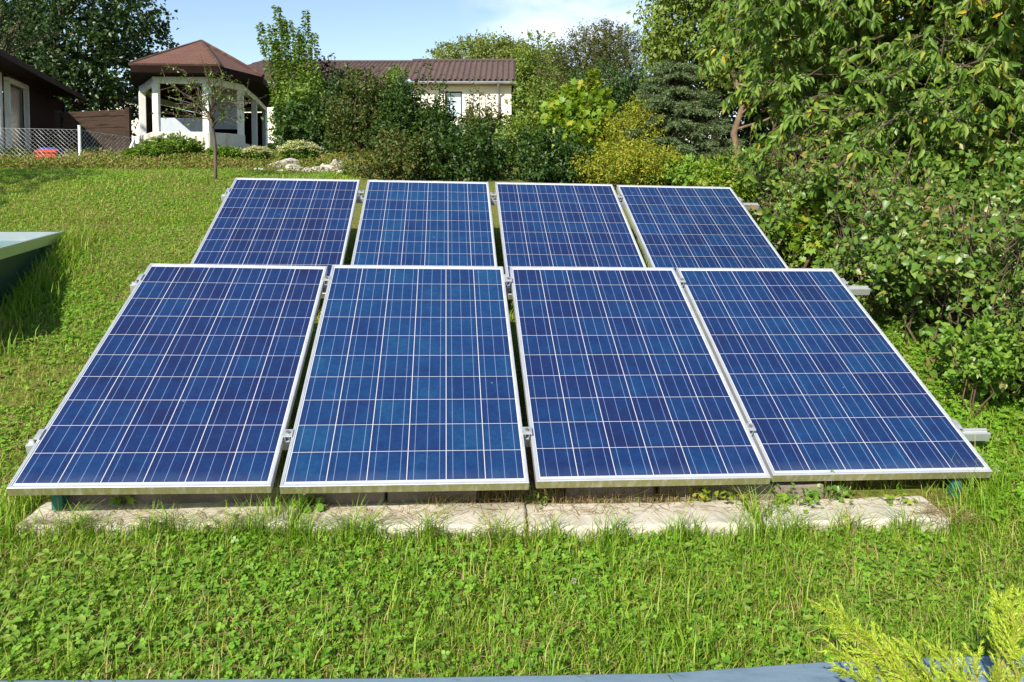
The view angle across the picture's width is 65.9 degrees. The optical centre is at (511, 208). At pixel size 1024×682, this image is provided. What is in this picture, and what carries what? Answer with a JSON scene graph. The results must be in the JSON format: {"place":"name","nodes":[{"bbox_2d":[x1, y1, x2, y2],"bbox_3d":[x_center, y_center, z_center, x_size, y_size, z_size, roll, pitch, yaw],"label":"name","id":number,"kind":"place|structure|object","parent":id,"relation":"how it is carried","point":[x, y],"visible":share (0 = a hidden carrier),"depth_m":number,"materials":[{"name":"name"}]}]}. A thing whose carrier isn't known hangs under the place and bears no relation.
{"place":"outdoors","nodes":[
{"label":"outdoors","id":0,"kind":"place"},
{"bbox_2d":[2,0,961,144],"label":"sky","id":1,"kind":"structure","parent":0,"point":[348,29],"materials":[{"name":"blue"}]},
{"bbox_2d":[0,143,1023,681],"bbox_3d":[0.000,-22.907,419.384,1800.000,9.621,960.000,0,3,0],"label":"ground","id":2,"kind":"structure","parent":0,"point":[858,493],"depth_m":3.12,"materials":[{"name":"green plant"}]},
{"bbox_2d":[0,231,63,307],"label":"raised pond","id":3,"kind":"structure","parent":2,"relation":"on","point":[19,250],"depth_m":5.61,"materials":[{"name":"green plastic"}]},
{"bbox_2d":[0,49,82,151],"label":"garden shed","id":4,"kind":"structure","parent":2,"relation":"on","point":[33,105],"depth_m":21.44,"materials":[{"name":"red wood"}]},
{"bbox_2d":[35,149,58,158],"bbox_3d":[-7.345,-0.844,12.463,0.302,0.150,0.232,-1,11,-17],"label":"plastic crate","id":5,"kind":"object","parent":2,"relation":"on","point":[47,152],"visible":0.62,"depth_m":12.38,"materials":[{"name":"red plastic"}]},
{"bbox_2d":[0,0,97,97],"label":"broadleaf tree","id":6,"kind":"object","parent":2,"relation":"on","point":[10,42],"visible":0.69,"depth_m":23.83,"materials":[{"name":"green plant"}]},
{"bbox_2d":[39,147,65,157],"bbox_3d":[-7.508,-0.893,12.880,0.312,0.170,0.232,1,-3,11],"label":"plastic crate","id":7,"kind":"object","parent":2,"relation":"on","point":[61,150],"visible":0.33,"depth_m":12.85,"materials":[{"name":"blue plastic"}]},
{"bbox_2d":[0,221,105,361],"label":"tall grass","id":8,"kind":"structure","parent":2,"relation":"on","point":[64,246],"depth_m":5.47,"materials":[{"name":"green plant"}]},
{"bbox_2d":[51,495,67,509],"bbox_3d":[-1.860,1.240,3.247,0.045,0.437,0.045,0,3,0],"label":"support post","id":9,"kind":"object","parent":2,"relation":"on","point":[61,503],"visible":0.1,"depth_m":3.22,"materials":[{"name":"green paint"}]},
{"bbox_2d":[25,428,990,453],"bbox_3d":[0.115,1.036,3.527,4.307,0.044,0.041,1,27,-6],"label":"mounting rail","id":10,"kind":"object","parent":9,"relation":"on","point":[977,434],"visible":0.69,"depth_m":3.72,"materials":[{"name":"metal"}]},
{"bbox_2d":[31,429,45,445],"bbox_3d":[-1.974,0.957,3.290,0.038,0.045,0.060,1,27,-5],"label":"panel clamp","id":11,"kind":"object","parent":10,"relation":"attached to","point":[39,433],"visible":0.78,"depth_m":3.27,"materials":[{"name":"metal"}]},
{"bbox_2d":[6,263,327,495],"bbox_3d":[-1.509,0.723,3.816,0.992,0.040,1.650,1,27,-5],"label":"solar panel","id":12,"kind":"object","parent":10,"relation":"on","point":[187,380],"visible":1,"depth_m":3.58,"materials":[{"name":"blue photovoltaic cells under glass"},{"name":"aluminium"}]},
{"bbox_2d":[282,429,293,441],"bbox_3d":[-0.957,0.969,3.372,0.044,0.041,0.045,1,27,-5],"label":"panel clamp","id":13,"kind":"object","parent":10,"relation":"attached to","point":[287,434],"visible":1,"depth_m":3.36,"materials":[{"name":"metal"}]},
{"bbox_2d":[280,265,528,493],"bbox_3d":[-0.486,0.739,3.897,0.992,0.040,1.650,1,28,-5],"label":"solar panel","id":14,"kind":"object","parent":10,"relation":"on","point":[410,383],"visible":1,"depth_m":3.67,"materials":[{"name":"blue silicon solar cells"},{"name":"glass"},{"name":"aluminium"}]},
{"bbox_2d":[504,277,511,285],"bbox_3d":[-0.022,0.417,4.543,0.044,0.041,0.045,1,28,-5],"label":"panel clamp","id":15,"kind":"object","parent":14,"relation":"attached to","point":[508,280],"visible":1,"depth_m":4.53,"materials":[{"name":"metal"}]},
{"bbox_2d":[522,427,531,438],"bbox_3d":[0.065,0.986,3.472,0.044,0.041,0.045,1,28,-5],"label":"panel clamp","id":16,"kind":"object","parent":10,"relation":"attached to","point":[526,432],"visible":1,"depth_m":3.46,"materials":[{"name":"metal"}]},
{"bbox_2d":[509,267,770,487],"bbox_3d":[0.537,0.756,4.011,0.992,0.040,1.650,1,28,-5],"label":"solar panel","id":17,"kind":"object","parent":10,"relation":"on","point":[625,384],"visible":1,"depth_m":3.79,"materials":[{"name":"blue photovoltaic cells"},{"name":"glass"},{"name":"aluminium"}]},
{"bbox_2d":[746,423,755,434],"bbox_3d":[1.083,1.005,3.597,0.044,0.040,0.045,1,28,-5],"label":"panel clamp","id":18,"kind":"object","parent":10,"relation":"attached to","point":[751,427],"visible":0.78,"depth_m":3.59,"materials":[{"name":"metal"}]},
{"bbox_2d":[676,268,992,481],"bbox_3d":[1.554,0.774,4.148,0.992,0.041,1.650,1,28,-5],"label":"solar panel","id":19,"kind":"object","parent":10,"relation":"on","point":[822,378],"visible":0.99,"depth_m":3.93,"materials":[{"name":"blue photovoltaic cells"},{"name":"glass"},{"name":"aluminium"}]},
{"bbox_2d":[951,419,963,431],"bbox_3d":[2.095,1.031,3.713,0.038,0.045,0.060,1,28,-5],"label":"panel clamp","id":20,"kind":"object","parent":10,"relation":"attached to","point":[957,424],"visible":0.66,"depth_m":3.70,"materials":[{"name":"metal"}]},
{"bbox_2d":[0,125,135,158],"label":"chain link fence","id":21,"kind":"object","parent":2,"relation":"on","point":[133,144],"visible":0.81,"depth_m":11.94,"materials":[{"name":"grey metal"}]},
{"bbox_2d":[0,0,179,135],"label":"broadleaf tree","id":22,"kind":"object","parent":2,"relation":"on","point":[110,49],"visible":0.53,"depth_m":28.60,"materials":[{"name":"green plant"}]},
{"bbox_2d":[55,107,131,154],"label":"plank wall","id":23,"kind":"structure","parent":2,"relation":"on","point":[114,122],"depth_m":15.91,"materials":[{"name":"brown wood"}]},
{"bbox_2d":[92,94,169,142],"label":"building","id":24,"kind":"structure","parent":2,"relation":"on","point":[136,120],"depth_m":39.85,"materials":[{"name":"white paint"}]},
{"bbox_2d":[120,144,164,161],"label":"weed clump","id":25,"kind":"object","parent":2,"relation":"on","point":[140,150],"visible":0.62,"depth_m":11.47,"materials":[{"name":"green plant"}]},
{"bbox_2d":[16,502,300,536],"bbox_3d":[-1.414,1.315,3.212,1.082,0.167,0.244,0,3,0],"label":"edging stone","id":26,"kind":"object","parent":2,"relation":"on","point":[47,506],"visible":0.32,"depth_m":3.19,"materials":[{"name":"concrete"}]},
{"bbox_2d":[108,494,134,505],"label":"weed","id":27,"kind":"object","parent":26,"relation":"on","point":[117,500],"visible":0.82,"depth_m":3.26,"materials":[{"name":"green plant"}]},
{"bbox_2d":[137,132,205,159],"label":"weed clump","id":28,"kind":"object","parent":2,"relation":"on","point":[172,144],"visible":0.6,"depth_m":11.81,"materials":[{"name":"green plant"}]},
{"bbox_2d":[128,40,276,149],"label":"garden pavilion","id":29,"kind":"structure","parent":2,"relation":"on","point":[147,78],"depth_m":21.26,"materials":[{"name":"white paint"}]},
{"bbox_2d":[0,145,410,172],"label":"ground cover","id":30,"kind":"object","parent":2,"relation":"on","point":[202,161],"visible":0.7,"depth_m":10.36,"materials":[{"name":"green plant"}]},
{"bbox_2d":[149,53,265,180],"bbox_3d":[-3.259,-0.898,8.494,1.231,1.414,0.806,0,3,0],"label":"young tree","id":31,"kind":"object","parent":2,"relation":"on","point":[204,100],"visible":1,"depth_m":8.50,"materials":[{"name":"green plant"}]},
{"bbox_2d":[204,144,244,159],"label":"weed clump","id":32,"kind":"object","parent":2,"relation":"on","point":[227,151],"visible":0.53,"depth_m":11.49,"materials":[{"name":"green plant"}]},
{"bbox_2d":[68,473,387,507],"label":"shaded block","id":33,"kind":"structure","parent":2,"relation":"on","point":[363,498],"depth_m":3.30,"materials":[{"name":"grey concrete"}]},
{"bbox_2d":[242,145,273,160],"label":"flowering perennial","id":34,"kind":"object","parent":2,"relation":"on","point":[254,152],"visible":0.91,"depth_m":11.71,"materials":[{"name":"green plant"}]},
{"bbox_2d":[268,158,298,166],"bbox_3d":[-3.116,-0.567,10.788,0.442,0.246,0.231,-2,3,-33],"label":"rock","id":35,"kind":"object","parent":2,"relation":"on","point":[291,160],"visible":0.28,"depth_m":10.70,"materials":[{"name":"stone"}]},
{"bbox_2d":[267,95,318,152],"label":"shrub","id":36,"kind":"object","parent":2,"relation":"on","point":[288,112],"visible":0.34,"depth_m":14.74,"materials":[{"name":"green plant"}]},
{"bbox_2d":[285,163,303,169],"bbox_3d":[-2.795,-0.454,10.319,0.340,0.263,0.413,-1,3,-19],"label":"rock","id":37,"kind":"object","parent":2,"relation":"on","point":[287,167],"visible":0.2,"depth_m":10.17,"materials":[{"name":"stone"}]},
{"bbox_2d":[255,5,339,149],"bbox_3d":[-4.226,-2.422,16.289,1.922,3.461,1.755,3,4,43],"label":"tree","id":38,"kind":"object","parent":2,"relation":"on","point":[284,90],"visible":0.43,"depth_m":16.12,"materials":[{"name":"green plant"}]},
{"bbox_2d":[276,139,322,164],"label":"flowering perennial","id":39,"kind":"object","parent":2,"relation":"on","point":[301,150],"visible":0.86,"depth_m":11.07,"materials":[{"name":"green plant"}]},
{"bbox_2d":[291,493,325,513],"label":"weed","id":40,"kind":"object","parent":2,"relation":"on","point":[320,501],"visible":0.81,"depth_m":3.25,"materials":[{"name":"green plant"}]},
{"bbox_2d":[283,92,344,156],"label":"shrub","id":41,"kind":"object","parent":2,"relation":"on","point":[314,129],"visible":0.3,"depth_m":14.70,"materials":[{"name":"green plant"}]},
{"bbox_2d":[312,166,332,171],"bbox_3d":[-2.421,-0.425,10.057,0.336,0.227,0.256,-1,3,-22],"label":"rock","id":42,"kind":"object","parent":2,"relation":"on","point":[322,170],"visible":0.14,"depth_m":9.97,"materials":[{"name":"stone"}]},
{"bbox_2d":[309,49,349,92],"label":"shrub","id":43,"kind":"object","parent":2,"relation":"on","point":[326,64],"visible":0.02,"depth_m":16.99,"materials":[{"name":"plant"}]},
{"bbox_2d":[321,163,339,170],"bbox_3d":[-2.366,-0.452,10.292,0.292,0.272,0.322,0,3,8],"label":"rock","id":44,"kind":"object","parent":2,"relation":"on","point":[328,166],"visible":0.26,"depth_m":10.16,"materials":[{"name":"stone"}]},
{"bbox_2d":[328,159,341,166],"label":"rock","id":45,"kind":"object","parent":2,"relation":"on","point":[333,162],"visible":0.34,"depth_m":10.78,"materials":[{"name":"stone"}]},
{"bbox_2d":[308,63,378,151],"bbox_3d":[-3.248,-1.768,15.431,1.523,2.128,2.521,0,3,0],"label":"shrub","id":46,"kind":"object","parent":2,"relation":"on","point":[333,82],"visible":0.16,"depth_m":14.94,"materials":[{"name":"green plant"}]},
{"bbox_2d":[316,62,396,158],"bbox_3d":[-2.561,-1.642,14.474,1.904,2.052,2.222,0,3,0],"label":"shrub","id":47,"kind":"object","parent":2,"relation":"on","point":[347,120],"visible":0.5,"depth_m":14.05,"materials":[{"name":"green plant"}]},
{"bbox_2d":[244,59,515,142],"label":"house","id":48,"kind":"structure","parent":2,"relation":"on","point":[492,76],"depth_m":42.64,"materials":[{"name":"brown tile"},{"name":"zinc"},{"name":"cream plaster"}]},
{"bbox_2d":[445,92,461,118],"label":"window","id":49,"kind":"structure","parent":48,"relation":"in","point":[458,95],"depth_m":41.94,"materials":[{"name":"white glass"}]},
{"bbox_2d":[372,64,416,109],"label":"shrub","id":50,"kind":"object","parent":2,"relation":"on","point":[393,75],"visible":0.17,"depth_m":15.21,"materials":[{"name":"green plant"}]},
{"bbox_2d":[367,72,426,156],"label":"shrub","id":51,"kind":"object","parent":2,"relation":"on","point":[400,88],"visible":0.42,"depth_m":13.39,"materials":[{"name":"green plant"}]},
{"bbox_2d":[339,123,458,180],"bbox_3d":[-1.282,-0.571,9.199,1.431,0.814,1.387,-2,4,-42],"label":"shrub","id":52,"kind":"object","parent":2,"relation":"on","point":[406,153],"visible":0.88,"depth_m":8.85,"materials":[{"name":"green plant"}]},
{"bbox_2d":[298,502,525,543],"bbox_3d":[-0.402,1.326,3.229,0.923,0.168,0.237,0,3,0],"label":"edging stone","id":53,"kind":"object","parent":2,"relation":"on","point":[457,512],"visible":0.34,"depth_m":3.19,"materials":[{"name":"concrete"}]},
{"bbox_2d":[398,63,459,156],"bbox_3d":[-1.476,-1.534,13.726,1.363,1.986,1.928,0,3,0],"label":"shrub","id":54,"kind":"object","parent":2,"relation":"on","point":[436,117],"visible":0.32,"depth_m":13.49,"materials":[{"name":"green plant"}]},
{"bbox_2d":[387,491,476,502],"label":"shaded block","id":55,"kind":"structure","parent":2,"relation":"on","point":[394,497],"depth_m":3.34,"materials":[{"name":"grey concrete"}]},
{"bbox_2d":[414,117,513,181],"bbox_3d":[-0.610,-0.616,9.321,1.281,0.911,1.580,0,3,0],"label":"shrub","id":56,"kind":"object","parent":2,"relation":"on","point":[473,147],"visible":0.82,"depth_m":8.94,"materials":[{"name":"green plant"}]},
{"bbox_2d":[451,74,508,162],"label":"shrub","id":57,"kind":"object","parent":2,"relation":"on","point":[470,116],"visible":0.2,"depth_m":13.47,"materials":[{"name":"green plant"}]},
{"bbox_2d":[422,26,577,140],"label":"broadleaf tree","id":58,"kind":"object","parent":2,"relation":"on","point":[483,48],"visible":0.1,"depth_m":63.66,"materials":[{"name":"green plant"}]},
{"bbox_2d":[0,167,1022,679],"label":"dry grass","id":59,"kind":"structure","parent":2,"relation":"on","point":[494,495],"depth_m":3.25,"materials":[{"name":"green plant"}]},
{"bbox_2d":[0,167,1023,681],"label":"clover","id":60,"kind":"object","parent":2,"relation":"on","point":[428,557],"visible":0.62,"depth_m":2.82,"materials":[{"name":"green plant"}]},
{"bbox_2d":[0,329,1023,678],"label":"weeds","id":61,"kind":"object","parent":2,"relation":"on","point":[110,641],"visible":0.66,"depth_m":2.68,"materials":[{"name":"green plant"}]},
{"bbox_2d":[0,655,1023,681],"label":"edging board","id":62,"kind":"object","parent":2,"relation":"on","point":[810,672],"visible":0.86,"depth_m":2.26,"materials":[{"name":"blue paint"}]},
{"bbox_2d":[492,108,554,165],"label":"shrub","id":63,"kind":"object","parent":2,"relation":"on","point":[529,120],"visible":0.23,"depth_m":12.58,"materials":[{"name":"green plant"}]},
{"bbox_2d":[504,78,555,140],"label":"shrub","id":64,"kind":"object","parent":2,"relation":"on","point":[529,100],"visible":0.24,"depth_m":16.52,"materials":[{"name":"green plant"}]},
{"bbox_2d":[520,483,556,507],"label":"weed","id":65,"kind":"object","parent":2,"relation":"on","point":[537,497],"visible":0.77,"depth_m":3.34,"materials":[{"name":"green plant"}]},
{"bbox_2d":[507,29,572,114],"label":"broadleaf tree","id":66,"kind":"object","parent":2,"relation":"on","point":[524,68],"visible":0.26,"depth_m":48.35,"materials":[{"name":"green plant"}]},
{"bbox_2d":[495,121,600,183],"bbox_3d":[0.378,-0.575,9.165,1.278,0.862,1.373,0,3,0],"label":"shrub","id":67,"kind":"object","parent":2,"relation":"on","point":[552,170],"visible":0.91,"depth_m":8.90,"materials":[{"name":"green plant"}]},
{"bbox_2d":[527,64,627,166],"bbox_3d":[1.032,-1.304,12.520,1.612,1.963,2.173,0,3,0],"label":"shrub","id":68,"kind":"object","parent":2,"relation":"on","point":[583,109],"visible":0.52,"depth_m":12.03,"materials":[{"name":"green plant"}]},
{"bbox_2d":[528,15,650,94],"bbox_3d":[4.144,-6.238,39.422,6.630,6.735,5.400,0,3,0],"label":"broadleaf tree","id":69,"kind":"object","parent":2,"relation":"on","point":[601,46],"visible":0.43,"depth_m":38.85,"materials":[{"name":"green plant"}]},
{"bbox_2d":[554,49,650,115],"bbox_3d":[4.584,-4.470,33.706,5.508,4.269,4.743,0,3,0],"label":"broadleaf tree","id":70,"kind":"object","parent":2,"relation":"on","point":[617,74],"visible":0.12,"depth_m":32.91,"materials":[{"name":"green plant"}]},
{"bbox_2d":[563,486,652,502],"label":"shaded block","id":71,"kind":"structure","parent":2,"relation":"on","point":[577,491],"depth_m":3.39,"materials":[{"name":"grey concrete"}]},
{"bbox_2d":[568,135,687,187],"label":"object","id":72,"kind":"object","parent":2,"relation":"on","point":[617,162],"visible":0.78,"depth_m":8.55,"materials":[{"name":"yellow plant"}]},
{"bbox_2d":[604,70,654,123],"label":"shrub","id":73,"kind":"object","parent":2,"relation":"on","point":[620,97],"visible":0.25,"depth_m":17.66,"materials":[{"name":"green plant"}]},
{"bbox_2d":[593,91,667,152],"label":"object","id":74,"kind":"object","parent":2,"relation":"on","point":[619,125],"visible":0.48,"depth_m":11.07,"materials":[{"name":"yellow plant"}]},
{"bbox_2d":[525,500,758,543],"bbox_3d":[0.523,1.335,3.256,0.931,0.167,0.232,0,3,-3],"label":"edging stone","id":75,"kind":"object","parent":2,"relation":"on","point":[586,519],"visible":0.38,"depth_m":3.21,"materials":[{"name":"concrete"}]},
{"bbox_2d":[626,0,741,166],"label":"leafy tree","id":76,"kind":"object","parent":2,"relation":"on","point":[665,39],"visible":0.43,"depth_m":11.48,"materials":[{"name":"green plant"}]},
{"bbox_2d":[616,58,752,166],"bbox_3d":[2.385,-1.181,11.294,2.323,1.920,2.273,0,3,0],"label":"spruce tree","id":77,"kind":"object","parent":2,"relation":"on","point":[691,121],"visible":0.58,"depth_m":10.93,"materials":[{"name":"green plant"}]},
{"bbox_2d":[643,151,729,185],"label":"shrub","id":78,"kind":"object","parent":2,"relation":"on","point":[682,172],"visible":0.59,"depth_m":8.41,"materials":[{"name":"green plant"}]},
{"bbox_2d":[614,86,768,154],"bbox_3d":[3.541,-1.454,14.617,3.543,1.955,2.535,0,3,0],"label":"shrub","id":79,"kind":"object","parent":2,"relation":"on","point":[728,136],"visible":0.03,"depth_m":14.17,"materials":[{"name":"green plant"}]},
{"bbox_2d":[688,485,746,508],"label":"weed","id":80,"kind":"object","parent":2,"relation":"on","point":[705,493],"visible":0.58,"depth_m":3.38,"materials":[{"name":"green plant"}]},
{"bbox_2d":[682,151,766,202],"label":"shrub","id":81,"kind":"object","parent":2,"relation":"on","point":[720,171],"visible":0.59,"depth_m":8.02,"materials":[{"name":"green plant"}]},
{"bbox_2d":[655,480,823,501],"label":"shaded block","id":82,"kind":"structure","parent":2,"relation":"on","point":[797,489],"depth_m":3.43,"materials":[{"name":"grey concrete"}]},
{"bbox_2d":[683,0,855,165],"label":"leafy tree","id":83,"kind":"object","parent":2,"relation":"on","point":[742,110],"visible":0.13,"depth_m":10.30,"materials":[{"name":"green plant"}]},
{"bbox_2d":[717,51,830,162],"bbox_3d":[4.686,-1.571,12.130,3.564,3.207,2.595,0,3,0],"label":"leafy tree","id":84,"kind":"object","parent":2,"relation":"on","point":[764,115],"visible":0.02,"depth_m":12.15,"materials":[{"name":"green plant"}]},
{"bbox_2d":[772,482,824,511],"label":"weed","id":85,"kind":"object","parent":2,"relation":"on","point":[807,498],"visible":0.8,"depth_m":3.34,"materials":[{"name":"green plant"}]},
{"bbox_2d":[777,194,853,267],"bbox_3d":[2.304,0.216,6.010,0.552,0.745,0.559,-3,4,-44],"label":"maple sapling","id":86,"kind":"object","parent":2,"relation":"on","point":[813,238],"visible":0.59,"depth_m":5.90,"materials":[{"name":"green plant"}]},
{"bbox_2d":[801,469,854,503],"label":"weed","id":87,"kind":"object","parent":2,"relation":"on","point":[836,488],"visible":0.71,"depth_m":3.41,"materials":[{"name":"green plant"}]},
{"bbox_2d":[748,496,949,535],"bbox_3d":[1.411,1.343,3.325,0.789,0.167,0.232,0,3,-4],"label":"edging stone","id":88,"kind":"object","parent":2,"relation":"on","point":[871,508],"visible":0.33,"depth_m":3.28,"materials":[{"name":"concrete"}]},
{"bbox_2d":[694,0,1023,219],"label":"cherry tree","id":89,"kind":"object","parent":2,"relation":"on","point":[911,61],"visible":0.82,"depth_m":6.44,"materials":[{"name":"green plant"}]},
{"bbox_2d":[716,1,1002,148],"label":"leafy tree","id":90,"kind":"object","parent":2,"relation":"on","point":[752,120],"depth_m":11.99,"materials":[{"name":"green plant"}]},
{"bbox_2d":[710,103,1023,408],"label":"mixed hedge","id":91,"kind":"object","parent":2,"relation":"on","point":[927,240],"visible":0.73,"depth_m":5.00,"materials":[{"name":"green plant"}]},
{"bbox_2d":[753,84,1023,181],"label":"shrub","id":92,"kind":"object","parent":2,"relation":"on","point":[796,154],"depth_m":9.53,"materials":[{"name":"green plant"}]},
{"bbox_2d":[880,490,917,506],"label":"weed","id":93,"kind":"object","parent":2,"relation":"on","point":[892,496],"visible":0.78,"depth_m":3.36,"materials":[{"name":"green plant"}]},
{"bbox_2d":[807,582,1023,681],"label":"golden juniper","id":94,"kind":"object","parent":2,"relation":"on","point":[1007,637],"visible":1,"depth_m":2.04,"materials":[{"name":"juniper foliage"},{"name":"leaf"}]},
{"bbox_2d":[947,478,961,497],"bbox_3d":[1.970,1.317,3.518,0.045,0.315,0.045,0,3,0],"label":"support post","id":95,"kind":"object","parent":2,"relation":"on","point":[950,483],"depth_m":3.49,"materials":[{"name":"green paint"}]},
{"bbox_2d":[915,304,1023,416],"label":"shrub","id":96,"kind":"object","parent":2,"relation":"on","point":[997,355],"visible":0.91,"depth_m":4.07,"materials":[{"name":"green plant"}]},
{"bbox_3d":[-1.905,0.797,4.427,0.045,0.671,0.045,0,3,0],"label":"support post","id":97,"kind":"object","parent":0,"visible":0},
{"bbox_2d":[130,282,870,294],"bbox_3d":[0.031,0.469,4.599,4.310,0.043,0.040,1,27,-6],"label":"mounting rail","id":98,"kind":"object","parent":97,"relation":"attached to","point":[860,290],"visible":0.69,"depth_m":4.79,"materials":[{"name":"metal"}]},
{"bbox_2d":[135,274,143,285],"bbox_3d":[-2.060,0.396,4.364,0.038,0.045,0.060,1,27,-5],"label":"panel clamp","id":99,"kind":"object","parent":98,"relation":"attached to","point":[139,277],"visible":0.71,"depth_m":4.35,"materials":[{"name":"metal"}]},
{"bbox_2d":[322,276,330,284],"bbox_3d":[-1.045,0.404,4.444,0.044,0.041,0.045,1,27,-5],"label":"panel clamp","id":100,"kind":"object","parent":98,"relation":"attached to","point":[325,279],"visible":0.98,"depth_m":4.43,"materials":[{"name":"metal"}]},
{"bbox_3d":[-2.071,0.260,6.241,0.045,0.644,0.045,0,3,0],"label":"support post","id":101,"kind":"object","parent":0,"visible":0},
{"bbox_2d":[221,194,758,209],"bbox_3d":[-0.108,-0.051,6.404,4.362,0.045,0.040,1,28,-5],"label":"mounting rail","id":102,"kind":"object","parent":101,"relation":"attached to","point":[360,199],"visible":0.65,"depth_m":6.39,"materials":[{"name":"metal"}]},
{"bbox_2d":[190,178,359,297],"bbox_3d":[-1.676,0.164,5.705,0.992,0.040,1.650,1,28,-6],"label":"solar panel","id":103,"kind":"object","parent":102,"relation":"on","point":[282,221],"visible":0.68,"depth_m":5.76,"materials":[{"name":"blue silicon solar cells"},{"name":"glass"},{"name":"aluminium"}]},
{"bbox_2d":[351,180,496,265],"bbox_3d":[-0.631,0.179,5.805,0.992,0.040,1.650,1,28,-5],"label":"solar panel","id":104,"kind":"object","parent":102,"relation":"attached to","point":[423,223],"visible":0.68,"depth_m":5.87,"materials":[{"name":"blue silicon solar cells"},{"name":"glass"},{"name":"aluminium"}]},
{"bbox_2d":[495,182,645,298],"bbox_3d":[0.411,0.195,5.902,0.992,0.040,1.650,1,28,-5],"label":"solar panel","id":105,"kind":"object","parent":102,"relation":"on","point":[560,225],"visible":0.73,"depth_m":5.96,"materials":[{"name":"blue silicon solar cells"},{"name":"glass"},{"name":"aluminium"}]},
{"bbox_2d":[616,185,787,271],"bbox_3d":[1.444,0.214,6.005,0.992,0.040,1.650,1,28,-6],"label":"solar panel","id":106,"kind":"object","parent":102,"relation":"on","point":[674,227],"visible":0.68,"depth_m":6.07,"materials":[{"name":"blue photovoltaic cells"},{"name":"glass"},{"name":"aluminium"}]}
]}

